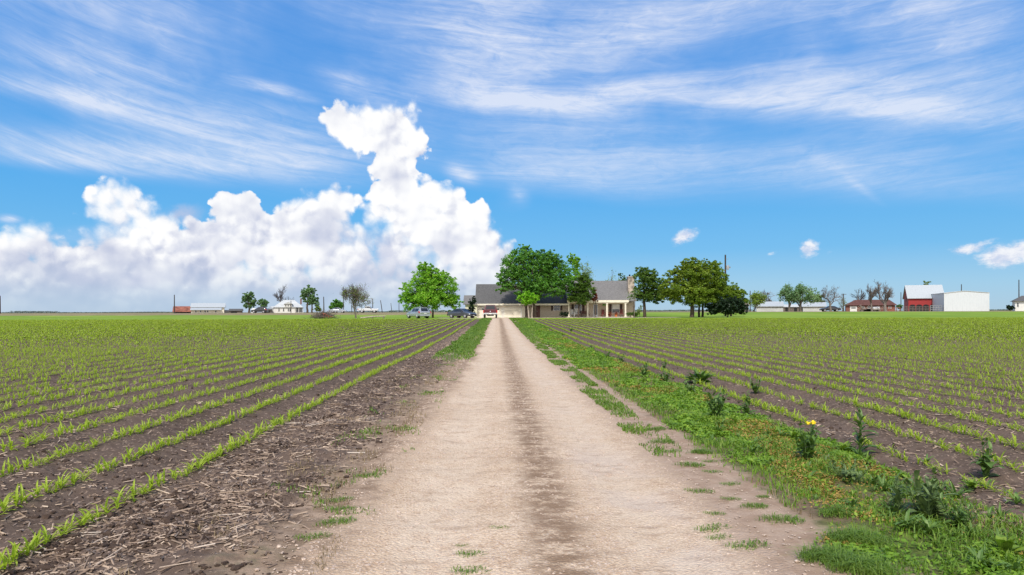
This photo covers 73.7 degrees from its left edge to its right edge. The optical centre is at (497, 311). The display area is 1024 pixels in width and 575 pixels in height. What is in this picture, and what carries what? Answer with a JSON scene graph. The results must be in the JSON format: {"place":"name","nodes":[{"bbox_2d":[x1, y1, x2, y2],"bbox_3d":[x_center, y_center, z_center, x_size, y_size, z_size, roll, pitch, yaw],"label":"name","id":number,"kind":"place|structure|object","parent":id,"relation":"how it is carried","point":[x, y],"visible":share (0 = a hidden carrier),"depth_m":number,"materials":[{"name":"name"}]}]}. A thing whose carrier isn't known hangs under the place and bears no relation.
{"place":"outdoors","nodes":[
{"label":"outdoors","id":0,"kind":"place"},
{"bbox_2d":[329,308,346,312],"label":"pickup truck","id":1,"kind":"object","parent":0,"point":[338,310],"visible":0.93,"depth_m":197.65,"materials":[{"name":"white metal"}]},
{"bbox_2d":[0,311,1023,574],"bbox_3d":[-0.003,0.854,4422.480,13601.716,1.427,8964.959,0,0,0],"label":"ground","id":2,"kind":"structure","parent":0,"point":[744,487],"depth_m":9.36,"materials":[{"name":"soil"}]},
{"bbox_2d":[0,552,7,569],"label":"corn seedling","id":3,"kind":"object","parent":2,"relation":"on","point":[4,560],"visible":0.96,"depth_m":3.92,"materials":[{"name":"green plant"}]},
{"bbox_2d":[0,491,15,512],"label":"corn seedling","id":4,"kind":"object","parent":2,"relation":"on","point":[4,505],"visible":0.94,"depth_m":5.01,"materials":[{"name":"green plant"}]},
{"bbox_2d":[8,542,20,564],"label":"corn seedling","id":5,"kind":"object","parent":2,"relation":"on","point":[13,556],"visible":0.96,"depth_m":4.02,"materials":[{"name":"green plant"}]},
{"bbox_2d":[11,485,23,506],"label":"corn seedling","id":6,"kind":"object","parent":2,"relation":"on","point":[16,500],"visible":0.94,"depth_m":5.19,"materials":[{"name":"green plant"}]},
{"bbox_2d":[10,483,39,503],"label":"corn seedling","id":7,"kind":"object","parent":2,"relation":"on","point":[21,494],"visible":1,"depth_m":5.23,"materials":[{"name":"green plant"}]},
{"bbox_2d":[19,534,40,555],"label":"corn seedling","id":8,"kind":"object","parent":2,"relation":"on","point":[28,550],"visible":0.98,"depth_m":4.15,"materials":[{"name":"green plant"}]},
{"bbox_2d":[23,527,43,546],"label":"corn seedling","id":9,"kind":"object","parent":2,"relation":"on","point":[37,540],"visible":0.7,"depth_m":4.27,"materials":[{"name":"green plant"}]},
{"bbox_2d":[24,532,46,552],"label":"corn seedling","id":10,"kind":"object","parent":2,"relation":"on","point":[33,545],"visible":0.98,"depth_m":4.20,"materials":[{"name":"green plant"}]},
{"bbox_2d":[38,525,50,543],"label":"corn seedling","id":11,"kind":"object","parent":2,"relation":"on","point":[44,531],"visible":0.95,"depth_m":4.30,"materials":[{"name":"green plant"}]},
{"bbox_2d":[42,476,53,493],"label":"corn seedling","id":12,"kind":"object","parent":2,"relation":"on","point":[45,486],"visible":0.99,"depth_m":5.53,"materials":[{"name":"green plant"}]},
{"bbox_2d":[58,470,68,488],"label":"corn seedling","id":13,"kind":"object","parent":2,"relation":"on","point":[60,483],"visible":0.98,"depth_m":5.68,"materials":[{"name":"green plant"}]},
{"bbox_2d":[114,486,134,500],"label":"corn seedling","id":14,"kind":"object","parent":2,"relation":"on","point":[118,492],"visible":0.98,"depth_m":5.22,"materials":[{"name":"green plant"}]},
{"bbox_2d":[172,306,191,312],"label":"shed","id":15,"kind":"structure","parent":2,"relation":"on","point":[182,309],"depth_m":223.05,"materials":[{"name":"metal"}]},
{"bbox_2d":[190,303,225,312],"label":"barn","id":16,"kind":"structure","parent":2,"relation":"on","point":[208,307],"depth_m":225.86,"materials":[{"name":"beige metal"}]},
{"bbox_2d":[229,309,242,312],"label":"shed","id":17,"kind":"structure","parent":2,"relation":"on","point":[235,310],"depth_m":226.26,"materials":[{"name":"grey metal"}]},
{"bbox_2d":[241,291,256,312],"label":"tree","id":18,"kind":"object","parent":2,"relation":"on","point":[248,297],"visible":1,"depth_m":225.69,"materials":[{"name":"green plant"}]},
{"bbox_2d":[250,307,268,312],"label":"suv","id":19,"kind":"object","parent":2,"relation":"on","point":[262,309],"visible":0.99,"depth_m":197.60,"materials":[{"name":"black paint"}]},
{"bbox_2d":[256,298,269,306],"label":"tree","id":20,"kind":"object","parent":2,"relation":"on","point":[262,302],"visible":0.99,"depth_m":225.65,"materials":[{"name":"green plant"}]},
{"bbox_2d":[273,286,293,301],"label":"tree","id":21,"kind":"object","parent":2,"relation":"on","point":[280,296],"visible":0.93,"depth_m":240.72,"materials":[{"name":"grey plant"}]},
{"bbox_2d":[270,298,303,312],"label":"white farmhouse","id":22,"kind":"object","parent":2,"relation":"on","point":[288,306],"visible":0.97,"depth_m":226.38,"materials":[{"name":"paint"}]},
{"bbox_2d":[299,284,319,312],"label":"tree","id":23,"kind":"object","parent":2,"relation":"on","point":[309,291],"visible":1,"depth_m":221.66,"materials":[{"name":"green plant"}]},
{"bbox_2d":[305,310,340,318],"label":"brush pile","id":24,"kind":"object","parent":2,"relation":"on","point":[320,315],"visible":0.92,"depth_m":98.56,"materials":[{"name":"plant"}]},
{"bbox_2d":[329,299,342,312],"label":"tree","id":25,"kind":"object","parent":2,"relation":"on","point":[335,303],"visible":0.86,"depth_m":207.55,"materials":[{"name":"green plant"}]},
{"bbox_2d":[323,495,353,502],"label":"grass tuft","id":26,"kind":"object","parent":2,"relation":"on","point":[340,498],"visible":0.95,"depth_m":5.41,"materials":[{"name":"green plant"}]},
{"bbox_2d":[333,284,374,317],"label":"tree","id":27,"kind":"object","parent":2,"relation":"on","point":[356,295],"visible":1,"depth_m":100.61,"materials":[{"name":"grey plant"}]},
{"bbox_2d":[357,306,378,312],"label":"pickup truck","id":28,"kind":"object","parent":2,"relation":"on","point":[369,308],"visible":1,"depth_m":197.53,"materials":[{"name":"white paint"}]},
{"bbox_2d":[406,307,430,317],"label":"suv","id":29,"kind":"object","parent":2,"relation":"on","point":[420,312],"visible":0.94,"depth_m":98.40,"materials":[{"name":"silver metal"}]},
{"bbox_2d":[398,261,463,317],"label":"tree","id":30,"kind":"object","parent":2,"relation":"on","point":[428,281],"visible":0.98,"depth_m":107.94,"materials":[{"name":"green plant"}]},
{"bbox_2d":[447,308,476,317],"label":"sedan","id":31,"kind":"object","parent":2,"relation":"on","point":[463,312],"visible":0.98,"depth_m":101.86,"materials":[{"name":"paint"}]},
{"bbox_2d":[467,296,476,317],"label":"evergreen bush","id":32,"kind":"object","parent":2,"relation":"on","point":[473,302],"visible":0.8,"depth_m":105.35,"materials":[{"name":"green plant"}]},
{"bbox_2d":[482,305,498,317],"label":"pickup truck","id":33,"kind":"object","parent":2,"relation":"on","point":[489,310],"visible":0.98,"depth_m":100.13,"materials":[{"name":"red paint"}]},
{"bbox_2d":[2,309,1011,312],"bbox_3d":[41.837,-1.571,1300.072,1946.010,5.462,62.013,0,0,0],"label":"woods","id":34,"kind":"object","parent":2,"relation":"on","point":[347,311],"visible":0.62,"depth_m":1277.32,"materials":[{"name":"green plant"}]},
{"bbox_2d":[0,317,1023,573],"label":"corn rows","id":35,"kind":"object","parent":2,"relation":"on","point":[270,327],"visible":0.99,"depth_m":25.36,"materials":[{"name":"green plant"}]},
{"bbox_2d":[0,326,1023,574],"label":"crop residue","id":36,"kind":"object","parent":2,"relation":"on","point":[202,500],"visible":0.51,"depth_m":5.89},
{"bbox_2d":[0,356,1023,574],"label":"soil clods","id":37,"kind":"object","parent":2,"relation":"on","point":[165,519],"visible":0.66,"depth_m":5.21,"materials":[{"name":"brown soil"}]},
{"bbox_2d":[516,290,539,317],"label":"tree","id":38,"kind":"object","parent":2,"relation":"on","point":[524,298],"visible":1,"depth_m":102.74,"materials":[{"name":"green plant"}]},
{"bbox_2d":[495,244,577,317],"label":"tree","id":39,"kind":"object","parent":2,"relation":"on","point":[533,277],"visible":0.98,"depth_m":103.89,"materials":[{"name":"green plant"}]},
{"bbox_2d":[463,274,635,317],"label":"farmhouse","id":40,"kind":"object","parent":2,"relation":"on","point":[612,295],"visible":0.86,"depth_m":108.10,"materials":[{"name":"beige"}]},
{"bbox_2d":[483,306,501,317],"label":"garage door","id":41,"kind":"structure","parent":40,"relation":"in","point":[499,312],"depth_m":106.95,"materials":[{"name":"white metal"}]},
{"bbox_2d":[504,306,520,317],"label":"garage door","id":42,"kind":"structure","parent":40,"relation":"in","point":[509,311],"depth_m":106.95,"materials":[{"name":"grey metal"}]},
{"bbox_2d":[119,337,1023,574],"bbox_3d":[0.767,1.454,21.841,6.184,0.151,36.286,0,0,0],"label":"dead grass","id":43,"kind":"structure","parent":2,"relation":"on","point":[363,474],"depth_m":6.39,"materials":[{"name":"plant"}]},
{"bbox_2d":[566,252,580,280],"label":"tree","id":44,"kind":"object","parent":2,"relation":"on","point":[574,259],"visible":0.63,"depth_m":121.69,"materials":[{"name":"green plant"}]},
{"bbox_2d":[566,273,595,317],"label":"tree","id":45,"kind":"object","parent":2,"relation":"on","point":[581,294],"visible":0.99,"depth_m":104.20,"materials":[{"name":"green plant"}]},
{"bbox_2d":[579,262,595,280],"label":"tree","id":46,"kind":"object","parent":2,"relation":"on","point":[585,270],"visible":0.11,"depth_m":122.59,"materials":[{"name":"green plant"}]},
{"bbox_2d":[591,290,597,317],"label":"tree","id":47,"kind":"object","parent":2,"relation":"on","point":[595,298],"visible":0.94,"depth_m":104.83,"materials":[{"name":"plant"}]},
{"bbox_2d":[627,287,639,317],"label":"tree","id":48,"kind":"object","parent":2,"relation":"on","point":[633,291],"visible":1,"depth_m":103.44,"materials":[{"name":"green plant"}]},
{"bbox_2d":[637,361,649,374],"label":"weed","id":49,"kind":"object","parent":2,"relation":"on","point":[643,370],"visible":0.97,"depth_m":15.54,"materials":[{"name":"green plant"}]},
{"bbox_2d":[265,317,1023,574],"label":"verge grass","id":50,"kind":"structure","parent":2,"relation":"on","point":[463,344],"depth_m":7.66,"materials":[{"name":"green plant"}]},
{"bbox_2d":[632,267,666,316],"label":"tree","id":51,"kind":"object","parent":2,"relation":"on","point":[649,285],"visible":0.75,"depth_m":108.43,"materials":[{"name":"green plant"}]},
{"bbox_2d":[648,438,674,444],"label":"grass tuft","id":52,"kind":"object","parent":2,"relation":"on","point":[668,441],"visible":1,"depth_m":7.79,"materials":[{"name":"green plant"}]},
{"bbox_2d":[659,367,669,380],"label":"weed","id":53,"kind":"object","parent":2,"relation":"on","point":[666,377],"visible":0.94,"depth_m":14.36,"materials":[{"name":"green plant"}]},
{"bbox_2d":[671,460,707,467],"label":"grass tuft","id":54,"kind":"object","parent":2,"relation":"on","point":[694,463],"visible":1,"depth_m":6.61,"materials":[{"name":"green plant"}]},
{"bbox_2d":[657,257,729,316],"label":"tree","id":55,"kind":"object","parent":2,"relation":"on","point":[695,289],"visible":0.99,"depth_m":103.93,"materials":[{"name":"green plant"}]},
{"bbox_2d":[681,366,716,383],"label":"weed","id":56,"kind":"object","parent":2,"relation":"on","point":[703,376],"visible":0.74,"depth_m":13.89,"materials":[{"name":"green plant"}]},
{"bbox_2d":[689,447,716,453],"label":"grass tuft","id":57,"kind":"object","parent":2,"relation":"on","point":[703,451],"visible":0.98,"depth_m":7.19,"materials":[{"name":"green plant"}]},
{"bbox_2d":[703,387,730,415],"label":"weed","id":58,"kind":"object","parent":2,"relation":"on","point":[715,400],"visible":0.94,"depth_m":9.48,"materials":[{"name":"green plant"}]},
{"bbox_2d":[704,296,748,316],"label":"juniper","id":59,"kind":"object","parent":2,"relation":"on","point":[729,306],"visible":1,"depth_m":103.35,"materials":[{"name":"green plant"}]},
{"bbox_2d":[723,282,748,315],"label":"tree","id":60,"kind":"object","parent":2,"relation":"on","point":[733,292],"visible":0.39,"depth_m":114.81,"materials":[{"name":"green plant"}]},
{"bbox_2d":[738,390,756,414],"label":"weed","id":61,"kind":"object","parent":2,"relation":"on","point":[746,409],"visible":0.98,"depth_m":9.79,"materials":[{"name":"green plant"}]},
{"bbox_2d":[740,502,767,509],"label":"grass tuft","id":62,"kind":"object","parent":2,"relation":"on","point":[756,505],"visible":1,"depth_m":5.21,"materials":[{"name":"green plant"}]},
{"bbox_2d":[748,377,761,393],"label":"weed","id":63,"kind":"object","parent":2,"relation":"on","point":[755,387],"visible":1,"depth_m":12.22,"materials":[{"name":"green plant"}]},
{"bbox_2d":[748,290,767,311],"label":"tree","id":64,"kind":"object","parent":2,"relation":"on","point":[756,299],"visible":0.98,"depth_m":174.94,"materials":[{"name":"green plant"}]},
{"bbox_2d":[516,318,1023,574],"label":"ground cover","id":65,"kind":"object","parent":2,"relation":"on","point":[702,406],"visible":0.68,"depth_m":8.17,"materials":[{"name":"green plant"}]},
{"bbox_2d":[683,377,697,390],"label":"weed","id":66,"kind":"object","parent":65,"relation":"on","point":[689,387],"visible":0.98,"depth_m":12.43,"materials":[{"name":"green plant"}]},
{"bbox_2d":[756,301,783,311],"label":"metal shed","id":67,"kind":"structure","parent":2,"relation":"on","point":[773,306],"depth_m":182.35,"materials":[{"name":"metal"}]},
{"bbox_2d":[530,328,1023,574],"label":"fine grass","id":68,"kind":"structure","parent":2,"relation":"on","point":[778,484],"depth_m":6.13,"materials":[{"name":"green plant"}]},
{"bbox_2d":[758,511,805,524],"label":"grass tuft","id":69,"kind":"object","parent":2,"relation":"on","point":[785,518],"visible":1,"depth_m":4.85,"materials":[{"name":"green plant"}]},
{"bbox_2d":[546,331,1023,570],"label":"verge herbs","id":70,"kind":"object","parent":2,"relation":"on","point":[895,451],"visible":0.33,"depth_m":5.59,"materials":[{"name":"green plant"}]},
{"bbox_2d":[777,283,801,311],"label":"tree","id":71,"kind":"object","parent":2,"relation":"on","point":[787,293],"visible":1,"depth_m":171.72,"materials":[{"name":"green plant"}]},
{"bbox_2d":[783,304,801,311],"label":"shed","id":72,"kind":"structure","parent":2,"relation":"on","point":[794,307],"depth_m":188.20,"materials":[{"name":"grey metal"}]},
{"bbox_2d":[786,428,799,438],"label":"weed","id":73,"kind":"object","parent":2,"relation":"on","point":[792,434],"visible":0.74,"depth_m":7.96,"materials":[{"name":"green plant"}]},
{"bbox_2d":[792,282,820,311],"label":"tree","id":74,"kind":"object","parent":2,"relation":"on","point":[803,291],"visible":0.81,"depth_m":171.04,"materials":[{"name":"green plant"}]},
{"bbox_2d":[792,420,821,459],"bbox_3d":[3.058,1.288,6.702,0.263,0.440,0.354,0,0,12],"label":"weed","id":75,"kind":"object","parent":2,"relation":"on","point":[808,450],"visible":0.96,"depth_m":6.69,"materials":[{"name":"green plant"}]},
{"bbox_2d":[802,302,826,311],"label":"metal shed","id":76,"kind":"structure","parent":2,"relation":"on","point":[815,306],"depth_m":184.55,"materials":[{"name":"metal"}]},
{"bbox_2d":[780,538,867,574],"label":"grass tuft","id":77,"kind":"object","parent":2,"relation":"on","point":[810,554],"visible":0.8,"depth_m":4.10,"materials":[{"name":"green plant"}]},
{"bbox_2d":[819,306,840,310],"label":"sedan","id":78,"kind":"object","parent":2,"relation":"on","point":[834,308],"visible":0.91,"depth_m":175.23,"materials":[{"name":"black paint"}]},
{"bbox_2d":[819,286,844,310],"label":"tree","id":79,"kind":"object","parent":2,"relation":"on","point":[829,299],"visible":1,"depth_m":169.89,"materials":[{"name":"grey plant"}]},
{"bbox_2d":[810,503,868,518],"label":"grass tuft","id":80,"kind":"object","parent":2,"relation":"on","point":[843,512],"visible":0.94,"depth_m":4.97,"materials":[{"name":"green plant"}]},
{"bbox_2d":[833,439,855,451],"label":"weed","id":81,"kind":"object","parent":2,"relation":"on","point":[845,445],"visible":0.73,"depth_m":7.26,"materials":[{"name":"green plant"}]},
{"bbox_2d":[825,454,866,481],"bbox_3d":[3.061,1.383,5.942,0.284,0.254,0.382,0,0,0],"label":"weed","id":82,"kind":"object","parent":2,"relation":"on","point":[853,472],"visible":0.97,"depth_m":5.96,"materials":[{"name":"green plant"}]},
{"bbox_2d":[805,520,908,549],"bbox_3d":[2.304,1.420,4.439,0.700,0.138,0.525,0,0,32],"label":"grass tuft","id":83,"kind":"object","parent":2,"relation":"on","point":[849,534],"visible":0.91,"depth_m":4.38,"materials":[{"name":"green plant"}]},
{"bbox_2d":[850,289,865,300],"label":"tree","id":84,"kind":"object","parent":2,"relation":"on","point":[862,296],"visible":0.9,"depth_m":205.71,"materials":[{"name":"grey plant"}]},
{"bbox_2d":[844,405,879,452],"bbox_3d":[3.799,1.241,7.102,0.333,0.556,0.245,0,0,0],"label":"weed","id":85,"kind":"object","parent":2,"relation":"on","point":[858,437],"visible":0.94,"depth_m":7.08,"materials":[{"name":"green plant"}]},
{"bbox_2d":[798,548,927,574],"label":"grass tuft","id":86,"kind":"object","parent":2,"relation":"on","point":[852,564],"visible":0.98,"depth_m":3.90,"materials":[{"name":"green plant"}]},
{"bbox_2d":[845,300,896,310],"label":"brick house","id":87,"kind":"structure","parent":2,"relation":"on","point":[855,304],"depth_m":185.33,"materials":[{"name":"brown brick"}]},
{"bbox_2d":[866,285,878,310],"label":"tree","id":88,"kind":"object","parent":2,"relation":"on","point":[872,294],"visible":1,"depth_m":171.40,"materials":[{"name":"grey plant"}]},
{"bbox_2d":[873,279,892,310],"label":"tree","id":89,"kind":"object","parent":2,"relation":"on","point":[887,296],"visible":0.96,"depth_m":170.67,"materials":[{"name":"grey plant"}]},
{"bbox_2d":[886,471,910,513],"bbox_3d":[2.948,1.341,5.015,0.166,0.353,0.228,0,0,31],"label":"weed","id":90,"kind":"object","parent":2,"relation":"on","point":[895,496],"visible":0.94,"depth_m":5.01,"materials":[{"name":"green plant"}]},
{"bbox_2d":[902,285,943,310],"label":"red barn","id":91,"kind":"structure","parent":2,"relation":"on","point":[915,296],"depth_m":195.75,"materials":[{"name":"metal"}]},
{"bbox_2d":[902,467,958,519],"bbox_3d":[3.069,1.311,4.886,0.387,0.425,0.328,0,0,0],"label":"weed","id":92,"kind":"object","parent":2,"relation":"on","point":[928,504],"visible":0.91,"depth_m":4.87,"materials":[{"name":"green plant"}]},
{"bbox_2d":[937,492,980,528],"bbox_3d":[3.186,1.384,4.693,0.207,0.268,0.304,0,0,-35],"label":"weed","id":93,"kind":"object","parent":2,"relation":"on","point":[963,516],"visible":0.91,"depth_m":4.69,"materials":[{"name":"green plant"}]},
{"bbox_2d":[932,291,989,310],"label":"metal building","id":94,"kind":"structure","parent":2,"relation":"on","point":[964,301],"depth_m":180.60,"materials":[{"name":"white metal"}]},
{"bbox_2d":[958,477,982,489],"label":"weed","id":95,"kind":"object","parent":2,"relation":"on","point":[972,483],"visible":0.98,"depth_m":5.64,"materials":[{"name":"green plant"}]},
{"bbox_2d":[971,437,1004,477],"bbox_3d":[4.460,1.345,6.229,0.242,0.407,0.263,0,0,0],"label":"weed","id":96,"kind":"object","parent":2,"relation":"on","point":[986,465],"visible":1,"depth_m":6.22,"materials":[{"name":"green plant"}]},
{"bbox_2d":[986,529,1023,552],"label":"weed","id":97,"kind":"object","parent":2,"relation":"on","point":[1002,542],"visible":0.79,"depth_m":4.18,"materials":[{"name":"green plant"}]},
{"bbox_2d":[1010,296,1023,310],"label":"white house","id":98,"kind":"structure","parent":2,"relation":"on","point":[1018,303],"depth_m":171.78,"materials":[{"name":"paint"}]},
{"bbox_2d":[0,0,1023,312],"label":"sky","id":99,"kind":"structure","parent":0,"point":[152,152],"materials":[{"name":"blue"}]},
{"bbox_2d":[255,318,847,574],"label":"gravel track","id":100,"kind":"structure","parent":0,"point":[537,526],"depth_m":5.51,"materials":[{"name":"beige gravel"}]},
{"bbox_2d":[293,531,332,540],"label":"grass tuft","id":101,"kind":"object","parent":100,"relation":"on","point":[302,536],"visible":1,"depth_m":4.53,"materials":[{"name":"green plant"}]},
{"bbox_2d":[312,515,356,526],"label":"grass tuft","id":102,"kind":"object","parent":100,"relation":"on","point":[347,521],"visible":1,"depth_m":4.82,"materials":[{"name":"green plant"}]},
{"bbox_2d":[324,505,357,511],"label":"grass tuft","id":103,"kind":"object","parent":100,"relation":"on","point":[336,508],"visible":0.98,"depth_m":5.17,"materials":[{"name":"green plant"}]},
{"bbox_2d":[449,564,490,574],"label":"grass tuft","id":104,"kind":"object","parent":100,"relation":"on","point":[460,569],"visible":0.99,"depth_m":3.97,"materials":[{"name":"green plant"}]},
{"bbox_2d":[454,549,487,557],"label":"grass tuft","id":105,"kind":"object","parent":100,"relation":"on","point":[467,554],"visible":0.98,"depth_m":4.25,"materials":[{"name":"green plant"}]},
{"bbox_2d":[685,487,715,493],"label":"grass tuft","id":106,"kind":"object","parent":100,"relation":"on","point":[700,490],"visible":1,"depth_m":5.67,"materials":[{"name":"green plant"}]},
{"bbox_2d":[691,521,728,532],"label":"grass tuft","id":107,"kind":"object","parent":100,"relation":"on","point":[709,528],"visible":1,"depth_m":4.70,"materials":[{"name":"green plant"}]},
{"bbox_2d":[724,538,768,549],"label":"grass tuft","id":108,"kind":"object","parent":100,"relation":"on","point":[749,543],"visible":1,"depth_m":4.35,"materials":[{"name":"green plant"}]},
{"bbox_2d":[560,317,680,317],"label":"gravel yard","id":109,"kind":"structure","parent":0,"point":[627,317],"depth_m":104.37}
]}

